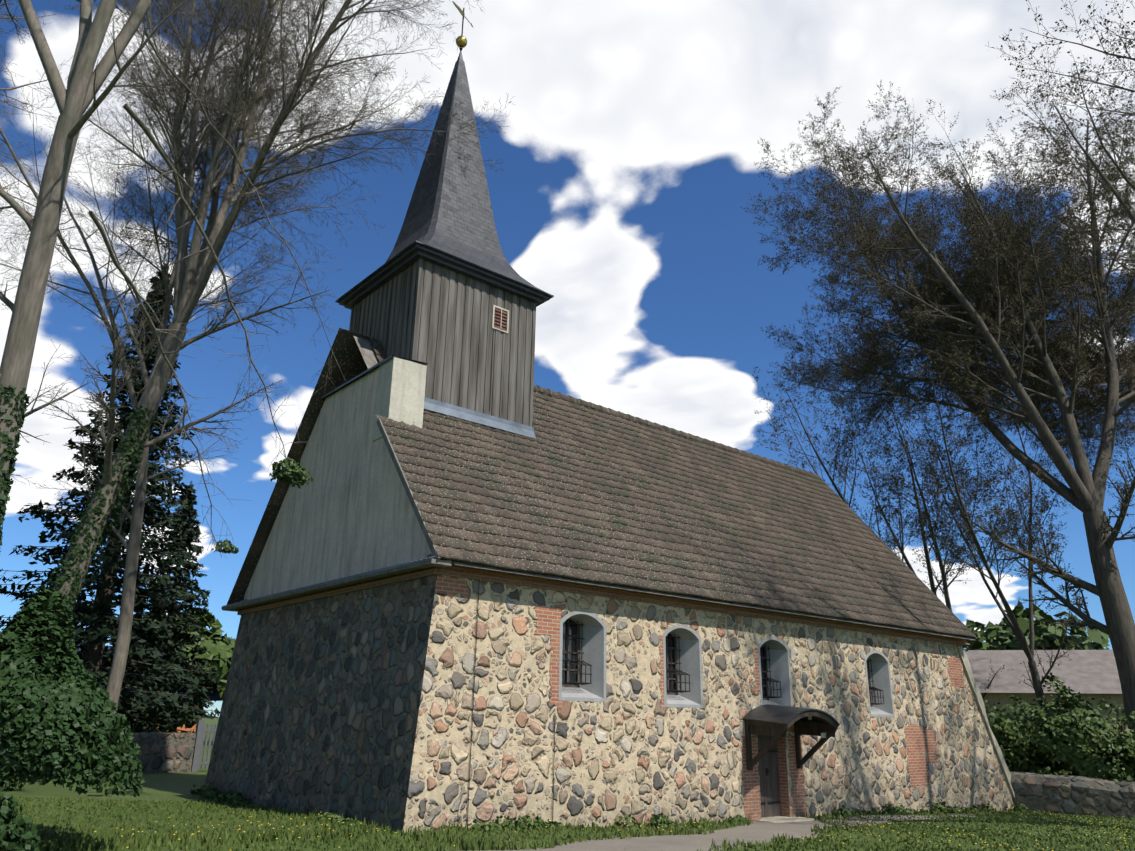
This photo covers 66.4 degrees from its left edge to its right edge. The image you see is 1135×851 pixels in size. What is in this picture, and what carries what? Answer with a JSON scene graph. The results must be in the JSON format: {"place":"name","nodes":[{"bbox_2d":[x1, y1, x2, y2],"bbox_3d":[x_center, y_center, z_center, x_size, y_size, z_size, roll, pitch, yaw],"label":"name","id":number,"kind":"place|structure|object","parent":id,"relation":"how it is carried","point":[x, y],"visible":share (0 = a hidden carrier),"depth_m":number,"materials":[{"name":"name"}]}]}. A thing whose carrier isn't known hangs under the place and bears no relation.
{"place":"outdoors","nodes":[
{"label":"outdoors","id":0,"kind":"place"},
{"bbox_2d":[101,607,235,687],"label":"tree belt","id":1,"kind":"object","parent":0,"point":[218,654],"visible":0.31,"depth_m":68.85,"materials":[{"name":"green plant"}]},
{"bbox_2d":[215,686,225,701],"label":"tree belt","id":2,"kind":"object","parent":1,"relation":"attached to","point":[221,691],"depth_m":77.61,"materials":[{"name":"green plant"}]},
{"bbox_2d":[0,718,1134,850],"bbox_3d":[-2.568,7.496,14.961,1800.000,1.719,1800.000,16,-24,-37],"label":"lawn","id":3,"kind":"structure","parent":0,"point":[162,787],"depth_m":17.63,"materials":[{"name":"green plant"}]},
{"bbox_2d":[0,384,29,786],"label":"trunk ivy","id":4,"kind":"object","parent":3,"relation":"on","point":[11,469],"visible":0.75,"depth_m":12.31,"materials":[{"name":"green plant"}]},
{"bbox_2d":[0,786,40,850],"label":"ivy thicket","id":5,"kind":"object","parent":3,"relation":"on","point":[14,831],"visible":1,"depth_m":10.39,"materials":[{"name":"green plant"}]},
{"bbox_2d":[0,0,96,484],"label":"tree","id":6,"kind":"object","parent":3,"relation":"on","point":[31,411],"visible":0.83,"depth_m":19.77,"materials":[{"name":"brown plant"}]},
{"bbox_2d":[0,589,145,796],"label":"ivy thicket","id":7,"kind":"object","parent":3,"relation":"on","point":[51,697],"visible":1,"depth_m":11.52,"materials":[{"name":"green plant"}]},
{"bbox_2d":[0,405,156,791],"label":"ivy on leaning trunk","id":8,"kind":"object","parent":3,"relation":"on","point":[136,460],"visible":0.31,"depth_m":22.20,"materials":[{"name":"green plant"}]},
{"bbox_2d":[0,264,217,732],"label":"spruce trees","id":9,"kind":"object","parent":3,"relation":"on","point":[82,617],"depth_m":34.37,"materials":[{"name":"green plant"}]},
{"bbox_2d":[49,644,221,772],"bbox_3d":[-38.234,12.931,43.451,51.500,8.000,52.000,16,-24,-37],"label":"boundary wall","id":10,"kind":"structure","parent":3,"relation":"on","point":[170,752],"depth_m":30.14,"materials":[{"name":"grey stone"}]},
{"bbox_2d":[103,480,221,732],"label":"fir","id":11,"kind":"object","parent":3,"relation":"on","point":[177,636],"depth_m":40.93,"materials":[{"name":"green plant"}]},
{"bbox_2d":[0,25,338,784],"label":"tree","id":12,"kind":"object","parent":3,"relation":"on","point":[126,619],"visible":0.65,"depth_m":26.88,"materials":[{"name":"brown plant"}]},
{"bbox_2d":[0,0,392,511],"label":"bare tree trunk","id":13,"kind":"object","parent":3,"relation":"on","point":[77,96],"visible":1,"depth_m":13.20,"materials":[{"name":"grey plant"}]},
{"bbox_2d":[145,30,348,389],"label":"hanging branch","id":14,"kind":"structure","parent":13,"relation":"attached to","point":[197,98],"depth_m":18.30,"materials":[{"name":"brown plant"}]},
{"bbox_2d":[199,782,217,796],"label":"wall weeds","id":15,"kind":"object","parent":3,"relation":"on","point":[209,787],"depth_m":21.10,"materials":[{"name":"green plant"}]},
{"bbox_2d":[200,788,219,798],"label":"wall weeds","id":16,"kind":"object","parent":3,"relation":"on","point":[209,794],"depth_m":20.73,"materials":[{"name":"green plant"}]},
{"bbox_2d":[212,790,233,802],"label":"wall weeds","id":17,"kind":"object","parent":3,"relation":"on","point":[221,796],"depth_m":20.23,"materials":[{"name":"green plant"}]},
{"bbox_2d":[224,791,254,805],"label":"wall weeds","id":18,"kind":"object","parent":3,"relation":"on","point":[236,798],"depth_m":19.65,"materials":[{"name":"green plant"}]},
{"bbox_2d":[3,0,514,790],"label":"tree","id":19,"kind":"object","parent":3,"relation":"on","point":[241,106],"visible":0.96,"depth_m":25.03,"materials":[{"name":"brown plant"}]},
{"bbox_2d":[82,211,236,557],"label":"hanging branch","id":20,"kind":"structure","parent":19,"relation":"attached to","point":[112,255],"depth_m":16.83,"materials":[{"name":"brown plant"}]},
{"bbox_2d":[212,539,238,553],"bbox_3d":[-7.590,2.672,19.221,0.559,0.320,0.504,16,-24,-37],"label":"mistletoe clump","id":21,"kind":"object","parent":20,"relation":"attached to","point":[227,545],"visible":0.96,"depth_m":19.17,"materials":[{"name":"green plant"}]},
{"bbox_2d":[122,104,312,486],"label":"hanging branch","id":22,"kind":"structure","parent":19,"relation":"attached to","point":[135,117],"depth_m":17.56,"materials":[{"name":"brown plant"}]},
{"bbox_2d":[269,457,314,488],"bbox_3d":[-6.321,1.024,19.779,0.988,0.588,0.943,16,-24,-37],"label":"mistletoe clump","id":23,"kind":"object","parent":22,"relation":"attached to","point":[296,472],"visible":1,"depth_m":19.61,"materials":[{"name":"green plant"}]},
{"bbox_2d":[314,811,344,822],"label":"wall weeds","id":24,"kind":"object","parent":3,"relation":"on","point":[328,816],"depth_m":16.24,"materials":[{"name":"green plant"}]},
{"bbox_2d":[334,816,371,827],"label":"wall weeds","id":25,"kind":"object","parent":3,"relation":"on","point":[353,822],"depth_m":15.60,"materials":[{"name":"green plant"}]},
{"bbox_2d":[469,815,518,831],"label":"wall weeds","id":26,"kind":"object","parent":3,"relation":"on","point":[476,825],"depth_m":15.49,"materials":[{"name":"green plant"}]},
{"bbox_2d":[494,820,522,829],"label":"wall weeds","id":27,"kind":"object","parent":3,"relation":"on","point":[511,825],"depth_m":15.71,"materials":[{"name":"green plant"}]},
{"bbox_2d":[507,811,545,829],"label":"wall weeds","id":28,"kind":"object","parent":3,"relation":"on","point":[536,820],"depth_m":16.04,"materials":[{"name":"green plant"}]},
{"bbox_2d":[515,815,537,828],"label":"wall weeds","id":29,"kind":"object","parent":3,"relation":"on","point":[519,823],"depth_m":15.88,"materials":[{"name":"green plant"}]},
{"bbox_2d":[531,819,575,828],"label":"wall weeds","id":30,"kind":"object","parent":3,"relation":"on","point":[554,823],"depth_m":16.43,"materials":[{"name":"green plant"}]},
{"bbox_2d":[43,807,1134,850],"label":"dandelions","id":31,"kind":"object","parent":3,"relation":"on","point":[663,829],"visible":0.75,"depth_m":16.44,"materials":[{"name":"yellow plant"}]},
{"bbox_2d":[204,574,979,831],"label":"church stone walls","id":32,"kind":"structure","parent":3,"relation":"on","point":[358,704],"depth_m":19.00,"materials":[{"name":"beige stone"}]},
{"bbox_2d":[467,580,554,824],"bbox_3d":[-1.015,5.432,16.969,2.015,4.781,0.014,16,-24,-37],"label":"lightning conductor","id":33,"kind":"object","parent":32,"relation":"attached to","point":[472,722],"visible":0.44,"depth_m":16.62,"materials":[{"name":"metal"}]},
{"bbox_2d":[237,554,959,644],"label":"eaves cornice","id":34,"kind":"structure","parent":32,"relation":"on","point":[460,571],"depth_m":19.93,"materials":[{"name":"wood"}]},
{"bbox_2d":[227,328,977,640],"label":"roof trim","id":35,"kind":"structure","parent":34,"relation":"on","point":[355,352],"depth_m":22.77,"materials":[{"name":"wood"}]},
{"bbox_2d":[221,355,451,611],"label":"gable wall","id":36,"kind":"structure","parent":35,"relation":"attached to","point":[347,517],"depth_m":20.48,"materials":[{"name":"wood"}]},
{"bbox_2d":[349,258,535,438],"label":"bell tower","id":37,"kind":"structure","parent":35,"relation":"on","point":[470,341],"depth_m":22.54,"materials":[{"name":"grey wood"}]},
{"bbox_2d":[338,59,544,298],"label":"spire","id":38,"kind":"structure","parent":37,"relation":"on","point":[449,211],"depth_m":24.89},
{"bbox_2d":[335,9,553,309],"bbox_3d":[-3.435,-8.421,26.269,4.460,10.590,4.460,16,-24,-37],"label":"spire trim","id":39,"kind":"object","parent":37,"relation":"on","point":[406,257],"visible":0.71,"depth_m":23.11,"materials":[{"name":"grey wood"}]},
{"bbox_2d":[456,36,466,47],"bbox_3d":[-3.368,-12.184,27.548,0.370,0.370,0.370,16,-24,-37],"label":"finial ball","id":40,"kind":"object","parent":39,"relation":"attached to","point":[462,40],"visible":0.79,"depth_m":27.42,"materials":[{"name":"gold metal"}]},
{"bbox_2d":[452,1,473,27],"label":"weather vane","id":41,"kind":"object","parent":39,"relation":"attached to","point":[458,8],"visible":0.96,"depth_m":27.75,"materials":[{"name":"metal"}]},
{"bbox_2d":[369,337,975,637],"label":"roof tiles","id":42,"kind":"object","parent":35,"relation":"on","point":[574,490],"visible":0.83,"depth_m":23.22,"materials":[{"name":"brown tile"}]},
{"bbox_2d":[534,385,818,477],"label":"roof ridge tiles","id":43,"kind":"object","parent":42,"relation":"on","point":[605,409],"visible":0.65,"depth_m":29.36,"materials":[{"name":"brown tile"}]},
{"bbox_2d":[562,619,883,706],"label":"window grilles","id":44,"kind":"object","parent":32,"relation":"attached to","point":[572,673],"depth_m":20.25,"materials":[{"name":"black metal"}]},
{"bbox_2d":[559,610,894,716],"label":"window surrounds","id":45,"kind":"object","parent":32,"relation":"attached to","point":[603,624],"depth_m":20.04,"materials":[{"name":"grey paint"}]},
{"bbox_2d":[755,735,813,822],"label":"church door","id":46,"kind":"structure","parent":32,"relation":"in","point":[769,788],"depth_m":21.59,"materials":[{"name":"wood"}]},
{"bbox_2d":[743,704,839,769],"bbox_3d":[5.515,7.625,21.221,2.180,1.525,1.285,16,-24,-37],"label":"door canopy","id":47,"kind":"object","parent":32,"relation":"attached to","point":[776,721],"visible":1,"depth_m":21.04,"materials":[{"name":"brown wood"}]},
{"bbox_2d":[957,638,969,644],"bbox_3d":[9.783,5.316,33.558,0.280,6.680,10.760,16,-24,-37],"label":"eaves end","id":48,"kind":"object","parent":32,"relation":"on","point":[962,641],"depth_m":28.65,"materials":[{"name":"wood"}]},
{"bbox_2d":[613,814,643,828],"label":"wall weeds","id":49,"kind":"object","parent":3,"relation":"on","point":[628,820],"depth_m":17.58,"materials":[{"name":"green plant"}]},
{"bbox_2d":[477,821,829,850],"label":"path to door","id":50,"kind":"structure","parent":3,"relation":"on","point":[757,831],"depth_m":15.28,"materials":[{"name":"grey concrete"}]},
{"bbox_2d":[647,812,678,827],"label":"wall weeds","id":51,"kind":"object","parent":3,"relation":"on","point":[658,820],"depth_m":18.20,"materials":[{"name":"green plant"}]},
{"bbox_2d":[728,814,749,822],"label":"wall weeds","id":52,"kind":"object","parent":3,"relation":"on","point":[737,817],"depth_m":19.69,"materials":[{"name":"green plant"}]},
{"bbox_2d":[831,805,856,816],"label":"wall weeds","id":53,"kind":"object","parent":3,"relation":"on","point":[841,811],"depth_m":22.18,"materials":[{"name":"green plant"}]},
{"bbox_2d":[858,807,884,813],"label":"wall weeds","id":54,"kind":"object","parent":3,"relation":"on","point":[874,810],"depth_m":23.19,"materials":[{"name":"green plant"}]},
{"bbox_2d":[750,354,1003,704],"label":"tree","id":55,"kind":"object","parent":3,"relation":"on","point":[933,585],"visible":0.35,"depth_m":48.83,"materials":[{"name":"brown plant"}]},
{"bbox_2d":[754,354,1012,703],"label":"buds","id":56,"kind":"object","parent":55,"relation":"attached to","point":[872,477],"visible":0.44,"depth_m":49.45,"materials":[{"name":"plant"}]},
{"bbox_2d":[788,814,980,825],"bbox_3d":[8.525,10.146,22.312,8.028,0.211,1.693,13,-22,-32],"label":"gravel strip","id":57,"kind":"object","parent":3,"relation":"on","point":[884,820],"visible":0.44,"depth_m":21.53,"materials":[{"name":"grey gravel"}]},
{"bbox_2d":[881,802,897,813],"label":"wall weeds","id":58,"kind":"object","parent":3,"relation":"on","point":[889,808],"depth_m":23.63,"materials":[{"name":"green plant"}]},
{"bbox_2d":[891,803,904,810],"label":"wall weeds","id":59,"kind":"object","parent":3,"relation":"on","point":[901,805],"depth_m":24.02,"materials":[{"name":"green plant"}]},
{"bbox_2d":[896,808,917,813],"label":"wall weeds","id":60,"kind":"object","parent":3,"relation":"on","point":[906,810],"depth_m":23.86,"materials":[{"name":"green plant"}]},
{"bbox_2d":[919,806,932,813],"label":"wall weeds","id":61,"kind":"object","parent":3,"relation":"on","point":[920,811],"depth_m":24.64,"materials":[{"name":"green plant"}]},
{"bbox_2d":[743,59,1134,739],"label":"tree","id":62,"kind":"object","parent":3,"relation":"on","point":[1084,492],"visible":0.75,"depth_m":37.41,"materials":[{"name":"brown plant"}]},
{"bbox_2d":[926,799,954,813],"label":"wall weeds","id":63,"kind":"object","parent":3,"relation":"on","point":[944,808],"depth_m":25.20,"materials":[{"name":"green plant"}]},
{"bbox_2d":[948,807,966,812],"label":"wall weeds","id":64,"kind":"object","parent":3,"relation":"on","point":[957,809],"depth_m":25.41,"materials":[{"name":"green plant"}]},
{"bbox_2d":[859,318,1089,705],"bbox_3d":[17.219,4.327,36.170,8.799,21.742,13.128,-7,-20,22],"label":"tree","id":65,"kind":"object","parent":3,"relation":"on","point":[1036,682],"visible":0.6,"depth_m":36.14,"materials":[{"name":"brown plant"}]},
{"bbox_2d":[860,318,1088,684],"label":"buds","id":66,"kind":"object","parent":65,"relation":"attached to","point":[973,496],"visible":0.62,"depth_m":36.51,"materials":[{"name":"plant"}]},
{"bbox_2d":[969,806,994,811],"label":"wall weeds","id":67,"kind":"object","parent":3,"relation":"on","point":[976,808],"depth_m":26.60,"materials":[{"name":"green plant"}]},
{"bbox_2d":[972,803,999,811],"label":"wall weeds","id":68,"kind":"object","parent":3,"relation":"on","point":[986,806],"depth_m":26.78,"materials":[{"name":"green plant"}]},
{"bbox_2d":[963,668,1013,810],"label":"buttress","id":69,"kind":"structure","parent":3,"relation":"on","point":[994,792],"depth_m":28.36,"materials":[{"name":"stone"}]},
{"bbox_2d":[957,646,1014,797],"bbox_3d":[13.733,10.265,29.317,3.203,5.257,1.250,16,-24,-37],"label":"buttress coping","id":70,"kind":"object","parent":69,"relation":"attached to","point":[977,695],"visible":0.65,"depth_m":28.79,"materials":[{"name":"paint"}]},
{"bbox_2d":[986,706,1053,771],"bbox_3d":[15.568,12.234,32.979,4.957,3.450,4.399,16,-24,-37],"label":"shrub","id":71,"kind":"object","parent":3,"relation":"on","point":[991,717],"visible":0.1,"depth_m":31.45,"materials":[{"name":"green plant"}]},
{"bbox_2d":[1012,801,1029,811],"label":"wall weeds","id":72,"kind":"object","parent":3,"relation":"on","point":[1020,806],"depth_m":28.12,"materials":[{"name":"green plant"}]},
{"bbox_2d":[965,650,1129,739],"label":"barn behind shrubs","id":73,"kind":"structure","parent":3,"relation":"on","point":[1088,674],"depth_m":47.30,"materials":[{"name":"grey tile"}]},
{"bbox_2d":[985,673,1124,775],"bbox_3d":[19.192,12.274,34.128,5.936,4.958,5.269,16,-24,-37],"label":"shrub","id":74,"kind":"object","parent":3,"relation":"on","point":[1046,708],"visible":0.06,"depth_m":34.25,"materials":[{"name":"green plant"}]},
{"bbox_2d":[985,0,1134,340],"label":"tree","id":75,"kind":"object","parent":3,"relation":"on","point":[1112,188],"visible":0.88,"depth_m":21.21,"materials":[{"name":"brown plant"}]},
{"bbox_2d":[992,685,1134,781],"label":"shrub","id":76,"kind":"object","parent":3,"relation":"on","point":[1093,752],"visible":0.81,"depth_m":29.93,"materials":[{"name":"green plant"}]},
{"bbox_2d":[1010,772,1134,817],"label":"yard wall","id":77,"kind":"structure","parent":3,"relation":"on","point":[1071,795],"depth_m":27.85,"materials":[{"name":"grey stone"}]},
{"bbox_2d":[1099,697,1134,775],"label":"shrub","id":78,"kind":"object","parent":3,"relation":"on","point":[1103,708],"visible":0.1,"depth_m":33.37,"materials":[{"name":"green plant"}]},
{"bbox_2d":[1118,711,1134,772],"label":"shrub","id":79,"kind":"object","parent":3,"relation":"on","point":[1129,718],"visible":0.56,"depth_m":29.41,"materials":[{"name":"green plant"}]},
{"bbox_2d":[0,0,1134,716],"label":"sky","id":80,"kind":"structure","parent":0,"point":[628,151],"materials":[{"name":"blue"}]},
{"bbox_2d":[960,600,1109,649],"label":"tree belt","id":81,"kind":"object","parent":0,"point":[1000,636],"visible":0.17,"depth_m":63.73,"materials":[{"name":"green plant"}]}
]}

